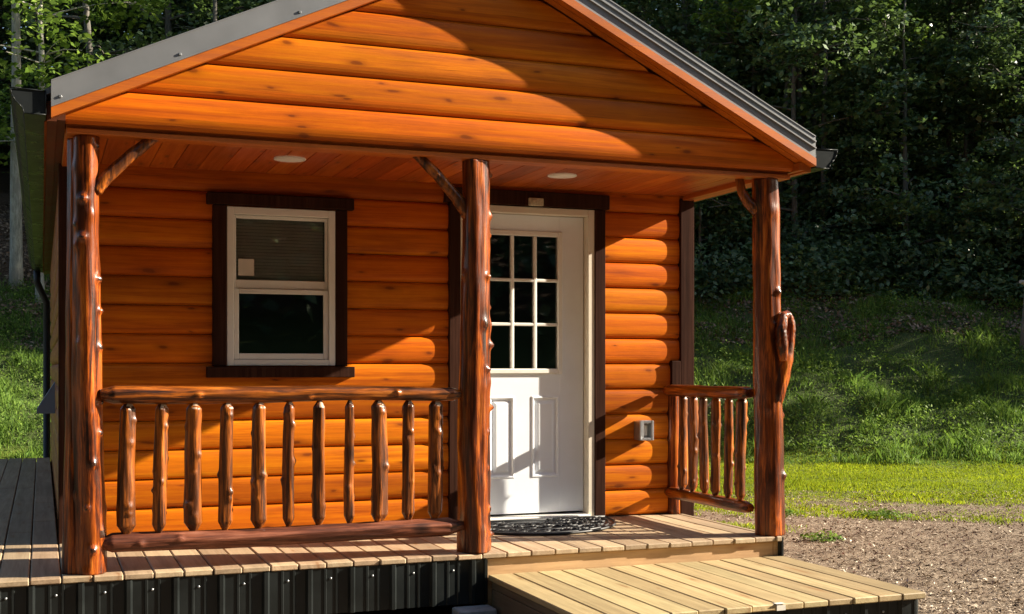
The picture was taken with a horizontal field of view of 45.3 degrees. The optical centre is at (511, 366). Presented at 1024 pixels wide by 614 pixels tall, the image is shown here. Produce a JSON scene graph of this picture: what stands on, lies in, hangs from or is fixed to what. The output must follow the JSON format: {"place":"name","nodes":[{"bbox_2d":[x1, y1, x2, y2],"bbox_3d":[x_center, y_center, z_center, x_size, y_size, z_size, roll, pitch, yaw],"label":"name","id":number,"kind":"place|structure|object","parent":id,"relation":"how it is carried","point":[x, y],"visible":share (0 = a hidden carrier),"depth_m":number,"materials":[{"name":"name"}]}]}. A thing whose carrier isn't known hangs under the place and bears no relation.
{"place":"outdoors","nodes":[
{"label":"outdoors","id":0,"kind":"place"},
{"bbox_2d":[0,144,1023,613],"bbox_3d":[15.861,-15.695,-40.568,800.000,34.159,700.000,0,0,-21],"label":"ground","id":1,"kind":"structure","parent":0,"point":[914,342],"depth_m":17.54,"materials":[{"name":"green plant"}]},
{"bbox_2d":[0,0,53,137],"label":"broadleaf tree","id":2,"kind":"object","parent":1,"relation":"on","point":[29,84],"visible":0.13,"depth_m":33.20,"materials":[{"name":"green plant"}]},
{"bbox_2d":[0,4,71,158],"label":"broadleaf tree","id":3,"kind":"object","parent":1,"relation":"on","point":[23,55],"visible":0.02,"depth_m":40.70,"materials":[{"name":"green plant"}]},
{"bbox_2d":[0,1,82,150],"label":"broadleaf tree","id":4,"kind":"object","parent":1,"relation":"on","point":[33,47],"visible":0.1,"depth_m":34.68,"materials":[{"name":"green plant"}]},
{"bbox_2d":[9,0,124,287],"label":"pale tree","id":5,"kind":"object","parent":1,"relation":"on","point":[16,262],"visible":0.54,"depth_m":24.91,"materials":[{"name":"grey plant"}]},
{"bbox_2d":[0,0,156,71],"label":"broadleaf tree","id":6,"kind":"object","parent":1,"relation":"on","point":[90,45],"visible":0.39,"depth_m":26.91,"materials":[{"name":"green plant"}]},
{"bbox_2d":[5,2,154,76],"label":"broadleaf tree","id":7,"kind":"object","parent":1,"relation":"on","point":[67,28],"visible":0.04,"depth_m":41.57,"materials":[{"name":"green plant"}]},
{"bbox_2d":[0,0,181,302],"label":"pale tree","id":8,"kind":"object","parent":1,"relation":"on","point":[42,77],"visible":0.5,"depth_m":23.57,"materials":[{"name":"green plant"}]},
{"bbox_2d":[0,0,182,142],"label":"broadleaf tree","id":9,"kind":"object","parent":1,"relation":"on","point":[102,37],"visible":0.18,"depth_m":33.55,"materials":[{"name":"green plant"}]},
{"bbox_2d":[0,0,187,117],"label":"broadleaf tree","id":10,"kind":"object","parent":1,"relation":"on","point":[77,14],"visible":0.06,"depth_m":36.67,"materials":[{"name":"green plant"}]},
{"bbox_2d":[71,0,199,49],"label":"broadleaf tree","id":11,"kind":"object","parent":1,"relation":"on","point":[176,2],"visible":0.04,"depth_m":34.46,"materials":[{"name":"green plant"}]},
{"bbox_2d":[37,0,267,77],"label":"broadleaf tree","id":12,"kind":"object","parent":1,"relation":"on","point":[168,19],"visible":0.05,"depth_m":33.01,"materials":[{"name":"green plant"}]},
{"bbox_2d":[113,0,243,56],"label":"broadleaf tree","id":13,"kind":"object","parent":1,"relation":"on","point":[210,14],"visible":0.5,"depth_m":27.48,"materials":[{"name":"green plant"}]},
{"bbox_2d":[133,0,231,40],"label":"broadleaf tree","id":14,"kind":"object","parent":1,"relation":"on","point":[192,11],"visible":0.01,"depth_m":39.33,"materials":[{"name":"green plant"}]},
{"bbox_2d":[130,0,264,46],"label":"broadleaf tree","id":15,"kind":"object","parent":1,"relation":"on","point":[180,22],"visible":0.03,"depth_m":34.07,"materials":[{"name":"green plant"}]},
{"bbox_2d":[193,0,274,16],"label":"broadleaf tree","id":16,"kind":"object","parent":1,"relation":"on","point":[250,5],"depth_m":28.68,"materials":[{"name":"green plant"}]},
{"bbox_2d":[0,458,783,613],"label":"porch deck","id":17,"kind":"structure","parent":1,"relation":"on","point":[351,576],"depth_m":6.74,"materials":[{"name":"brown wood"}]},
{"bbox_2d":[490,515,615,534],"bbox_3d":[0.190,1.030,7.920,1.215,0.020,0.703,0,0,-21],"label":"doormat","id":18,"kind":"object","parent":17,"relation":"on","point":[560,525],"visible":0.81,"depth_m":7.92,"materials":[{"name":"black rubber"}]},
{"bbox_2d":[9,0,837,575],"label":"log cabin","id":19,"kind":"object","parent":1,"relation":"on","point":[335,270],"visible":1,"depth_m":7.43,"materials":[{"name":"orange wood"}]},
{"bbox_2d":[206,192,354,377],"bbox_3d":[-1.457,-0.502,7.711,0.920,1.137,0.152,0,0,-21],"label":"window","id":20,"kind":"structure","parent":19,"relation":"in","point":[227,286],"depth_m":7.71,"materials":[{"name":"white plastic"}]},
{"bbox_2d":[443,187,609,520],"bbox_3d":[0.091,-0.073,8.336,1.194,2.226,0.195,0,0,-21],"label":"front door","id":21,"kind":"structure","parent":19,"relation":"in","point":[547,426],"depth_m":8.41,"materials":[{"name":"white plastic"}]},
{"bbox_2d":[452,605,496,613],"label":"concrete block","id":22,"kind":"structure","parent":1,"relation":"on","point":[482,609],"depth_m":6.71,"materials":[{"name":"grey concrete"}]},
{"bbox_2d":[0,0,994,167],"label":"woods","id":23,"kind":"object","parent":1,"relation":"on","point":[4,150],"visible":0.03,"depth_m":39.97,"materials":[{"name":"green plant"}]},
{"bbox_2d":[0,202,1022,350],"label":"leaf litter","id":24,"kind":"object","parent":1,"relation":"on","point":[922,327],"visible":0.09,"depth_m":22.52,"materials":[{"name":"green plant"}]},
{"bbox_2d":[8,441,1023,532],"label":"grass","id":25,"kind":"structure","parent":1,"relation":"on","point":[806,484],"depth_m":14.05,"materials":[{"name":"green plant"}]},
{"bbox_2d":[614,0,673,23],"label":"broadleaf tree","id":26,"kind":"object","parent":1,"relation":"on","point":[629,9],"visible":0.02,"depth_m":34.09,"materials":[{"name":"green plant"}]},
{"bbox_2d":[612,0,717,69],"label":"broadleaf tree","id":27,"kind":"object","parent":1,"relation":"on","point":[677,12],"visible":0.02,"depth_m":27.41,"materials":[{"name":"green plant"}]},
{"bbox_2d":[635,0,712,58],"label":"broadleaf tree","id":28,"kind":"object","parent":1,"relation":"on","point":[676,6],"visible":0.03,"depth_m":35.57,"materials":[{"name":"green plant"}]},
{"bbox_2d":[651,0,742,220],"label":"broadleaf tree","id":29,"kind":"object","parent":1,"relation":"on","point":[667,22],"visible":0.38,"depth_m":27.14,"materials":[{"name":"green plant"}]},
{"bbox_2d":[621,0,787,87],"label":"broadleaf tree","id":30,"kind":"object","parent":1,"relation":"on","point":[643,16],"visible":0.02,"depth_m":28.52,"materials":[{"name":"green plant"}]},
{"bbox_2d":[488,556,924,613],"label":"entry platform","id":31,"kind":"structure","parent":1,"relation":"on","point":[772,585],"depth_m":6.42,"materials":[{"name":"brown wood"}]},
{"bbox_2d":[659,1,777,94],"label":"broadleaf tree","id":32,"kind":"object","parent":1,"relation":"on","point":[700,44],"visible":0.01,"depth_m":33.34,"materials":[{"name":"green plant"}]},
{"bbox_2d":[694,195,751,263],"bbox_3d":[3.949,-3.528,24.518,3.091,3.456,2.737,0,0,-39],"label":"broadleaf tree","id":33,"kind":"object","parent":1,"relation":"on","point":[734,234],"visible":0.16,"depth_m":24.66,"materials":[{"name":"green plant"}]},
{"bbox_2d":[687,0,790,229],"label":"broadleaf tree","id":34,"kind":"object","parent":1,"relation":"on","point":[747,5],"visible":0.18,"depth_m":26.21,"materials":[{"name":"green plant"}]},
{"bbox_2d":[697,0,807,220],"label":"broadleaf tree","id":35,"kind":"object","parent":1,"relation":"on","point":[747,67],"visible":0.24,"depth_m":26.18,"materials":[{"name":"green plant"}]},
{"bbox_2d":[670,0,869,222],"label":"broadleaf tree","id":36,"kind":"object","parent":1,"relation":"on","point":[820,201],"visible":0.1,"depth_m":26.04,"materials":[{"name":"green plant"}]},
{"bbox_2d":[684,0,879,227],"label":"broadleaf tree","id":37,"kind":"object","parent":1,"relation":"on","point":[800,85],"visible":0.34,"depth_m":26.84,"materials":[{"name":"green plant"}]},
{"bbox_2d":[785,508,803,515],"bbox_3d":[2.510,1.338,11.396,0.417,0.087,0.418,0,0,7],"label":"weed plant","id":38,"kind":"object","parent":1,"relation":"on","point":[789,511],"visible":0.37,"depth_m":11.31,"materials":[{"name":"green plant"}]},
{"bbox_2d":[664,0,950,259],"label":"broadleaf tree","id":39,"kind":"object","parent":1,"relation":"on","point":[800,38],"visible":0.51,"depth_m":24.48,"materials":[{"name":"green plant"}]},
{"bbox_2d":[755,2,861,116],"bbox_3d":[6.861,-10.034,32.123,4.911,12.230,6.975,0,0,15],"label":"broadleaf tree","id":40,"kind":"object","parent":1,"relation":"on","point":[820,31],"visible":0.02,"depth_m":31.79,"materials":[{"name":"green plant"}]},
{"bbox_2d":[689,0,935,251],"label":"broadleaf tree","id":41,"kind":"object","parent":1,"relation":"on","point":[763,17],"visible":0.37,"depth_m":25.38,"materials":[{"name":"green plant"}]},
{"bbox_2d":[800,528,843,542],"bbox_3d":[2.462,1.337,9.745,0.354,0.102,0.329,0,0,14],"label":"weed plant","id":42,"kind":"object","parent":1,"relation":"on","point":[830,538],"visible":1,"depth_m":9.72,"materials":[{"name":"green plant"}]},
{"bbox_2d":[716,0,936,212],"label":"broadleaf tree","id":43,"kind":"object","parent":1,"relation":"on","point":[813,72],"visible":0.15,"depth_m":26.15,"materials":[{"name":"green plant"}]},
{"bbox_2d":[694,111,1023,310],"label":"undergrowth","id":44,"kind":"object","parent":1,"relation":"on","point":[814,255],"visible":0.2,"depth_m":23.71,"materials":[{"name":"green plant"}]},
{"bbox_2d":[729,0,1022,206],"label":"broadleaf tree","id":45,"kind":"object","parent":1,"relation":"on","point":[950,119],"visible":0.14,"depth_m":25.88,"materials":[{"name":"green plant"}]},
{"bbox_2d":[735,0,1016,141],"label":"broadleaf tree","id":46,"kind":"object","parent":1,"relation":"on","point":[911,73],"visible":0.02,"depth_m":30.29,"materials":[{"name":"green plant"}]},
{"bbox_2d":[853,508,911,520],"bbox_3d":[3.388,1.338,11.191,0.572,0.093,0.572,0,0,-21],"label":"weed plant","id":47,"kind":"object","parent":1,"relation":"on","point":[887,513],"visible":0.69,"depth_m":11.15,"materials":[{"name":"green plant"}]},
{"bbox_2d":[804,10,962,135],"bbox_3d":[10.012,-10.538,34.389,7.727,11.799,6.837,0,0,-36],"label":"broadleaf tree","id":48,"kind":"object","parent":1,"relation":"on","point":[865,53],"visible":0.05,"depth_m":34.40,"materials":[{"name":"green plant"}]},
{"bbox_2d":[795,0,1023,265],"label":"broadleaf tree","id":49,"kind":"object","parent":1,"relation":"on","point":[887,201],"visible":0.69,"depth_m":24.55,"materials":[{"name":"green plant"}]},
{"bbox_2d":[860,0,983,232],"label":"broadleaf tree","id":50,"kind":"object","parent":1,"relation":"on","point":[948,144],"visible":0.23,"depth_m":26.46,"materials":[{"name":"green plant"}]},
{"bbox_2d":[838,0,1023,225],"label":"broadleaf tree","id":51,"kind":"object","parent":1,"relation":"on","point":[925,153],"visible":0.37,"depth_m":25.35,"materials":[{"name":"green plant"}]},
{"bbox_2d":[882,1,998,146],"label":"broadleaf tree","id":52,"kind":"object","parent":1,"relation":"on","point":[914,74],"visible":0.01,"depth_m":33.27,"materials":[{"name":"green plant"}]},
{"bbox_2d":[881,0,1001,111],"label":"broadleaf tree","id":53,"kind":"object","parent":1,"relation":"on","point":[932,59],"visible":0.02,"depth_m":35.97,"materials":[{"name":"green plant"}]},
{"bbox_2d":[889,0,1023,196],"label":"broadleaf tree","id":54,"kind":"object","parent":1,"relation":"on","point":[976,3],"visible":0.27,"depth_m":25.96,"materials":[{"name":"green plant"}]},
{"bbox_2d":[907,0,1023,242],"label":"broadleaf tree","id":55,"kind":"object","parent":1,"relation":"on","point":[991,184],"visible":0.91,"depth_m":23.94,"materials":[{"name":"green plant"}]},
{"bbox_2d":[912,0,1023,246],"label":"broadleaf tree","id":56,"kind":"object","parent":1,"relation":"on","point":[975,21],"visible":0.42,"depth_m":25.52,"materials":[{"name":"green plant"}]},
{"bbox_2d":[923,2,1017,167],"bbox_3d":[13.238,-9.698,28.660,7.457,12.883,6.978,0,0,33],"label":"broadleaf tree","id":57,"kind":"object","parent":1,"relation":"on","point":[962,133],"visible":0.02,"depth_m":30.19,"materials":[{"name":"green plant"}]},
{"bbox_2d":[945,0,1023,201],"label":"broadleaf tree","id":58,"kind":"object","parent":1,"relation":"on","point":[1005,132],"visible":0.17,"depth_m":25.90,"materials":[{"name":"green plant"}]},
{"bbox_2d":[961,0,1022,126],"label":"broadleaf tree","id":59,"kind":"object","parent":1,"relation":"on","point":[998,28],"visible":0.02,"depth_m":32.80,"materials":[{"name":"green plant"}]},
{"bbox_2d":[980,57,1023,148],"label":"broadleaf tree","id":60,"kind":"object","parent":1,"relation":"on","point":[1019,63],"visible":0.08,"depth_m":26.21,"materials":[{"name":"green plant"}]},
{"bbox_2d":[1019,280,1023,351],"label":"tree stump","id":61,"kind":"object","parent":1,"relation":"on","point":[1022,326],"visible":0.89,"depth_m":20.48,"materials":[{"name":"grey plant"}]},
{"bbox_2d":[0,256,1023,465],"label":"grass","id":62,"kind":"structure","parent":0,"point":[954,441],"depth_m":19.54,"materials":[{"name":"green plant"}]},
{"bbox_2d":[694,490,1023,613],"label":"gravel","id":63,"kind":"structure","parent":0,"point":[921,562],"depth_m":9.21,"materials":[{"name":"grey gravel"}]}
]}

